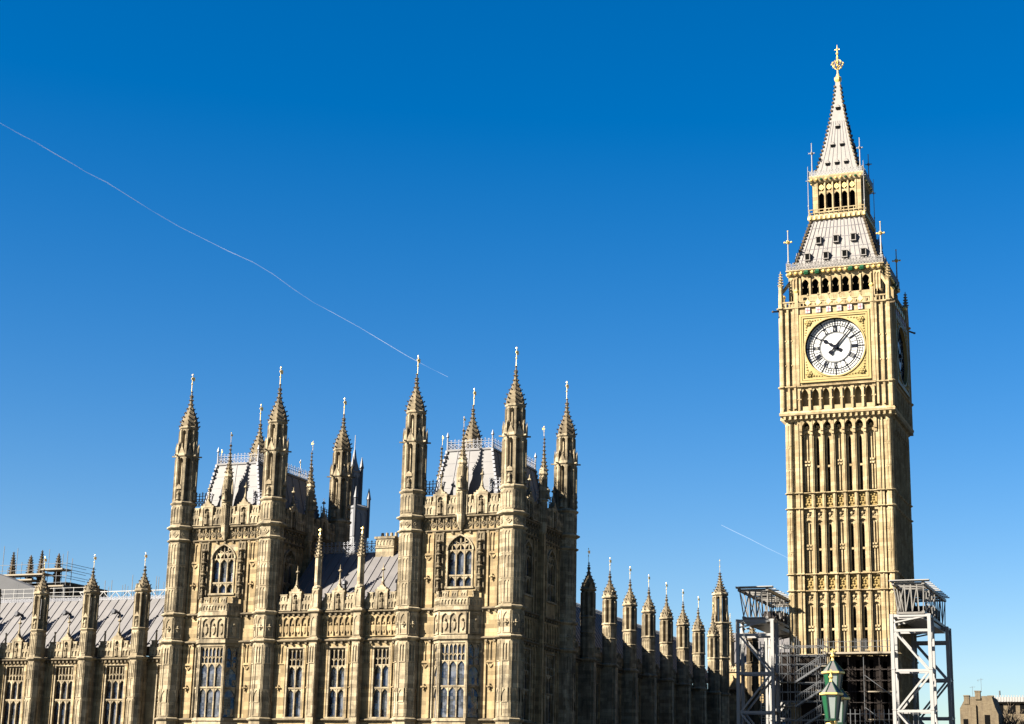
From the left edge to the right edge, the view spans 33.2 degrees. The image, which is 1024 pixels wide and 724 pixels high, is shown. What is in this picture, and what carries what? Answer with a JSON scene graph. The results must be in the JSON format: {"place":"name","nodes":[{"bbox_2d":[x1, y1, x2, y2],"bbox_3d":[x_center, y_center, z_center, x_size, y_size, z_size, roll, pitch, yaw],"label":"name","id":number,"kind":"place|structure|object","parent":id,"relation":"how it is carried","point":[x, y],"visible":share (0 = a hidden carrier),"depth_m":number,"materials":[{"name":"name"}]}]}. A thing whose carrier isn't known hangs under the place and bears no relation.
{"place":"outdoors","nodes":[
{"label":"outdoors","id":0,"kind":"place"},
{"bbox_2d":[0,574,41,602],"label":"covered roof","id":1,"kind":"structure","parent":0,"point":[7,582],"depth_m":231.89,"materials":[{"name":"white plastic"}]},
{"bbox_2d":[0,546,107,657],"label":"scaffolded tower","id":2,"kind":"structure","parent":0,"point":[56,584],"depth_m":265.41,"materials":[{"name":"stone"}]},
{"bbox_2d":[0,553,164,723],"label":"river front range","id":3,"kind":"structure","parent":0,"point":[97,665],"depth_m":188.72,"materials":[{"name":"stone"}]},
{"bbox_2d":[0,665,24,723],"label":"window","id":4,"kind":"structure","parent":3,"relation":"in","point":[12,704],"depth_m":191.07,"materials":[{"name":"stone"}]},
{"bbox_2d":[50,664,74,723],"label":"window","id":5,"kind":"structure","parent":3,"relation":"in","point":[64,684],"depth_m":188.66,"materials":[{"name":"stone"}]},
{"bbox_2d":[1,576,156,600],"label":"guard rail","id":6,"kind":"object","parent":3,"relation":"on","point":[23,597],"visible":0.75,"depth_m":200.25,"materials":[{"name":"grey metal"}]},
{"bbox_2d":[101,664,125,723],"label":"window","id":7,"kind":"structure","parent":3,"relation":"in","point":[115,684],"depth_m":186.28,"materials":[{"name":"stone"}]},
{"bbox_2d":[80,577,165,599],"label":"lattice beam","id":8,"kind":"structure","parent":3,"relation":"on","point":[126,591],"depth_m":224.02,"materials":[{"name":"grey metal"}]},
{"bbox_2d":[152,663,159,723],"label":"window","id":9,"kind":"structure","parent":3,"relation":"in","point":[158,664],"depth_m":184.11,"materials":[{"name":"stone"}]},
{"bbox_2d":[154,367,354,723],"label":"pavilion tower","id":10,"kind":"structure","parent":0,"point":[242,540],"depth_m":184.54,"materials":[{"name":"stone"}]},
{"bbox_2d":[198,647,222,716],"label":"window","id":11,"kind":"structure","parent":10,"relation":"in","point":[211,665],"depth_m":180.64,"materials":[{"name":"stone"}]},
{"bbox_2d":[208,543,235,595],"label":"window","id":12,"kind":"structure","parent":10,"relation":"in","point":[223,557],"depth_m":184.79,"materials":[{"name":"stone"}]},
{"bbox_2d":[223,647,237,716],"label":"window","id":13,"kind":"structure","parent":10,"relation":"in","point":[231,661],"depth_m":180.42,"materials":[{"name":"glass"}]},
{"bbox_2d":[281,549,295,594],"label":"window","id":14,"kind":"structure","parent":10,"relation":"in","point":[289,560],"depth_m":186.49,"materials":[{"name":"stone"}]},
{"bbox_2d":[271,527,398,723],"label":"river front range","id":15,"kind":"structure","parent":0,"point":[335,641],"depth_m":177.56,"materials":[{"name":"stone"}]},
{"bbox_2d":[282,647,304,717],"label":"window","id":16,"kind":"structure","parent":15,"relation":"in","point":[293,693],"depth_m":178.36,"materials":[{"name":"stone"}]},
{"bbox_2d":[324,646,346,717],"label":"window","id":17,"kind":"structure","parent":15,"relation":"in","point":[337,670],"depth_m":176.54,"materials":[{"name":"stone"}]},
{"bbox_2d":[369,646,390,718],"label":"window","id":18,"kind":"structure","parent":15,"relation":"in","point":[382,654],"depth_m":174.70,"materials":[{"name":"stone"}]},
{"bbox_2d":[0,0,1023,723],"label":"sky","id":19,"kind":"structure","parent":0,"point":[336,195],"materials":[{"name":"blue"}]},
{"bbox_2d":[575,548,730,723],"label":"range","id":20,"kind":"structure","parent":0,"point":[629,669],"depth_m":215.86,"materials":[{"name":"stone"}]},
{"bbox_2d":[575,678,575,712],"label":"window","id":21,"kind":"structure","parent":20,"relation":"in","point":[575,678],"depth_m":192.52,"materials":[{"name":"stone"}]},
{"bbox_2d":[596,682,598,723],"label":"window","id":22,"kind":"structure","parent":20,"relation":"in","point":[596,682],"depth_m":199.17,"materials":[{"name":"glass"}]},
{"bbox_2d":[618,687,618,723],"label":"window","id":23,"kind":"structure","parent":20,"relation":"in","point":[618,687],"depth_m":206.29,"materials":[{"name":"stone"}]},
{"bbox_2d":[638,692,638,723],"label":"window","id":24,"kind":"structure","parent":20,"relation":"in","point":[638,692],"depth_m":213.36,"materials":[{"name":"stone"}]},
{"bbox_2d":[707,621,790,723],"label":"scaffolding","id":25,"kind":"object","parent":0,"point":[752,664],"depth_m":253.37,"materials":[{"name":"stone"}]},
{"bbox_2d":[759,702,769,723],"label":"window","id":26,"kind":"structure","parent":25,"relation":"in","point":[763,704],"depth_m":252.45,"materials":[{"name":"glass"}]},
{"bbox_2d":[781,703,790,723],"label":"window","id":27,"kind":"structure","parent":25,"relation":"in","point":[782,722],"depth_m":251.22,"materials":[{"name":"glass"}]},
{"bbox_2d":[960,679,1003,723],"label":"stone house","id":28,"kind":"structure","parent":0,"point":[978,708],"depth_m":295.70,"materials":[{"name":"stone"}]},
{"bbox_2d":[963,715,989,723],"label":"window","id":29,"kind":"structure","parent":28,"relation":"in","point":[987,717],"depth_m":294.78,"materials":[{"name":"black glass"}]},
{"bbox_2d":[994,691,1023,723],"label":"apartment block","id":30,"kind":"structure","parent":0,"point":[1018,703],"depth_m":361.84,"materials":[{"name":"brick"}]},
{"bbox_2d":[999,704,1023,723],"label":"window","id":31,"kind":"structure","parent":30,"relation":"in","point":[1013,708],"depth_m":361.88,"materials":[{"name":"black glass"}]},
{"bbox_3d":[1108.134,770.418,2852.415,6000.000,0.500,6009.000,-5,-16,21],"label":"ground","id":32,"kind":"structure","parent":0,"visible":0},
{"bbox_2d":[349,435,370,552],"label":"ventilation tower","id":33,"kind":"structure","parent":32,"relation":"on","point":[360,516],"depth_m":225.87,"materials":[{"name":"metal"}]},
{"bbox_2d":[390,347,580,723],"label":"pavilion tower","id":34,"kind":"structure","parent":32,"relation":"on","point":[486,623],"depth_m":174.92,"materials":[{"name":"stone"}]},
{"bbox_2d":[433,644,437,717],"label":"window","id":35,"kind":"structure","parent":34,"relation":"in","point":[436,645],"depth_m":172.20,"materials":[{"name":"stone"}]},
{"bbox_2d":[440,643,464,716],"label":"window","id":36,"kind":"structure","parent":34,"relation":"in","point":[453,654],"depth_m":170.57,"materials":[{"name":"stone"}]},
{"bbox_2d":[444,534,473,588],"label":"window","id":37,"kind":"structure","parent":34,"relation":"in","point":[460,547],"depth_m":174.70,"materials":[{"name":"stone"}]},
{"bbox_2d":[467,643,479,717],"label":"window","id":38,"kind":"structure","parent":34,"relation":"in","point":[474,667],"depth_m":170.32,"materials":[{"name":"glass"}]},
{"bbox_2d":[522,647,531,721],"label":"window","id":39,"kind":"structure","parent":34,"relation":"in","point":[527,651],"depth_m":173.84,"materials":[{"name":"glass"}]},
{"bbox_2d":[525,540,532,597],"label":"window","id":40,"kind":"structure","parent":34,"relation":"in","point":[529,550],"depth_m":176.75,"materials":[{"name":"stone"}]},
{"bbox_2d":[545,653,554,723],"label":"window","id":41,"kind":"structure","parent":34,"relation":"in","point":[549,659],"depth_m":179.85,"materials":[{"name":"glass"}]},
{"bbox_2d":[547,549,556,604],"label":"window","id":42,"kind":"structure","parent":34,"relation":"in","point":[551,558],"depth_m":182.81,"materials":[{"name":"stone"}]},
{"bbox_2d":[735,586,790,723],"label":"steel gantry","id":43,"kind":"object","parent":32,"relation":"on","point":[771,624],"visible":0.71,"depth_m":194.84,"materials":[{"name":"white metal"}]},
{"bbox_2d":[760,641,765,723],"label":"ladder","id":44,"kind":"object","parent":43,"relation":"attached to","point":[762,682],"visible":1,"depth_m":193.41,"materials":[{"name":"grey metal"}]},
{"bbox_2d":[777,636,829,723],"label":"stair scaffold","id":45,"kind":"object","parent":32,"relation":"on","point":[811,678],"visible":0.9,"depth_m":189.58,"materials":[{"name":"grey metal"}]},
{"bbox_2d":[772,48,919,723],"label":"clock tower","id":46,"kind":"structure","parent":32,"relation":"on","point":[846,406],"depth_m":199.19,"materials":[{"name":"stone"}]},
{"bbox_2d":[822,638,918,723],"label":"base scaffold","id":47,"kind":"object","parent":32,"relation":"on","point":[867,684],"visible":0.8,"depth_m":188.79,"materials":[{"name":"metal"}]},
{"bbox_2d":[889,579,954,723],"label":"steel gantry","id":48,"kind":"object","parent":32,"relation":"on","point":[925,620],"visible":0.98,"depth_m":187.63,"materials":[{"name":"white metal"}]},
{"bbox_2d":[1002,702,1023,723],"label":"bare tree","id":49,"kind":"object","parent":32,"relation":"on","point":[1008,717],"visible":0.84,"depth_m":301.22,"materials":[{"name":"brown plant"}]},
{"bbox_3d":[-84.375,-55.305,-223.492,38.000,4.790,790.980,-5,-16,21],"label":"bridge deck","id":50,"kind":"structure","parent":0,"visible":0},
{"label":"bridge parapet","id":51,"kind":"object","parent":50,"relation":"on","visible":0},
{"bbox_2d":[819,649,849,723],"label":"street lamp","id":52,"kind":"object","parent":51,"relation":"on","point":[835,697],"visible":1,"depth_m":53.10,"materials":[{"name":"green metal"}]}
]}

